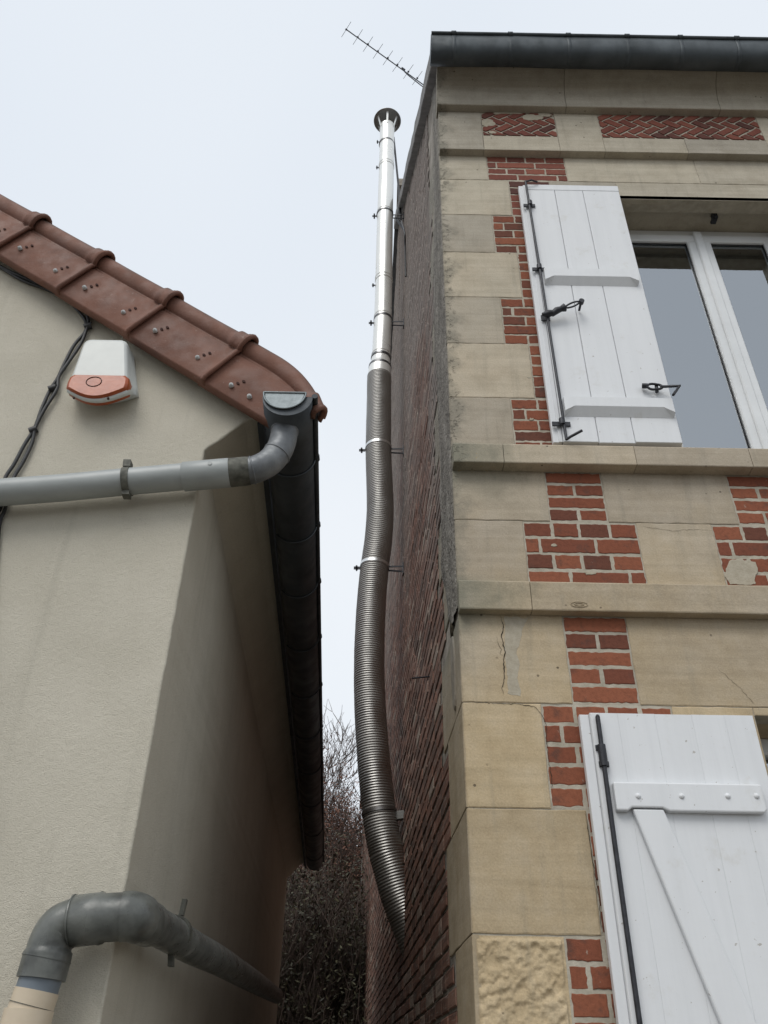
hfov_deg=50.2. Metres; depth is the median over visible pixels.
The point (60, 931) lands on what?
corner waste pipe
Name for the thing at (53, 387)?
black cable bundle
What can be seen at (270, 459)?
gable drainpipe
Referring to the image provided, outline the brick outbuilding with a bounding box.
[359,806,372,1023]
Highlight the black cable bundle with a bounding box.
[0,265,91,533]
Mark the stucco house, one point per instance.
(160, 706)
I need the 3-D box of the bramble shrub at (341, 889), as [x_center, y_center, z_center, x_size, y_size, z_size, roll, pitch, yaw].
[-0.747,7.943,13.366,6.129,5.456,6.768,1,-35,0]
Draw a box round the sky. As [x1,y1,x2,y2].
[0,0,767,845]
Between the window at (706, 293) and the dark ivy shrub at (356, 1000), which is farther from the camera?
the dark ivy shrub at (356, 1000)
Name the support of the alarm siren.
attached to the stucco house
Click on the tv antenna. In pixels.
(407, 72)
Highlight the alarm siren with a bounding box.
[66,340,138,405]
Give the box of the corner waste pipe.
[0,891,282,1023]
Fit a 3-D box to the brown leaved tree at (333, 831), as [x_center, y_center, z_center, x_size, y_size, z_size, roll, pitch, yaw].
[-2.933,7.749,14.257,8.585,6.758,6.601,1,-35,0]
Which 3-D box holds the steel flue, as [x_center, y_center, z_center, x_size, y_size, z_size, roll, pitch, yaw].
[0.063,-1.114,7.260,0.610,9.232,0.721,-15,-38,22]
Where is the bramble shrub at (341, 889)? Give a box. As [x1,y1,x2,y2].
[288,841,364,969]
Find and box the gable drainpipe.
[0,423,298,505]
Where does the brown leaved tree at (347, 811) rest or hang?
on the ground
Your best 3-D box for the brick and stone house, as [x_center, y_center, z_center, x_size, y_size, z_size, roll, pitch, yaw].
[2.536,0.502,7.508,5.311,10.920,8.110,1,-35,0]
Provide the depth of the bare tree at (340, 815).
17.59 m
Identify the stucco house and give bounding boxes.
[0,194,327,1023]
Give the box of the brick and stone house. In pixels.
[369,30,767,1023]
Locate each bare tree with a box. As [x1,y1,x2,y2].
[323,699,361,852]
[324,784,362,861]
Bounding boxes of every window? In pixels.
[629,230,767,448]
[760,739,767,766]
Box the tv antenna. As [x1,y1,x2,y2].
[342,22,422,86]
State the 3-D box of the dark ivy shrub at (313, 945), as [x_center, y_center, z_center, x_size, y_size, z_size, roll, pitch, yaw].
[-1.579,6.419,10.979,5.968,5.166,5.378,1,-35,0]
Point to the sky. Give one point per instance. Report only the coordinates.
(224, 153)
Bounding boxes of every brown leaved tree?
[288,767,363,922]
[290,722,362,925]
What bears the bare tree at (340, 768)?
on the ground
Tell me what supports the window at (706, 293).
in the brick and stone house
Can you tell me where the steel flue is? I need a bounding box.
[354,108,406,955]
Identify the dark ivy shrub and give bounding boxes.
[276,803,369,1023]
[277,916,366,1023]

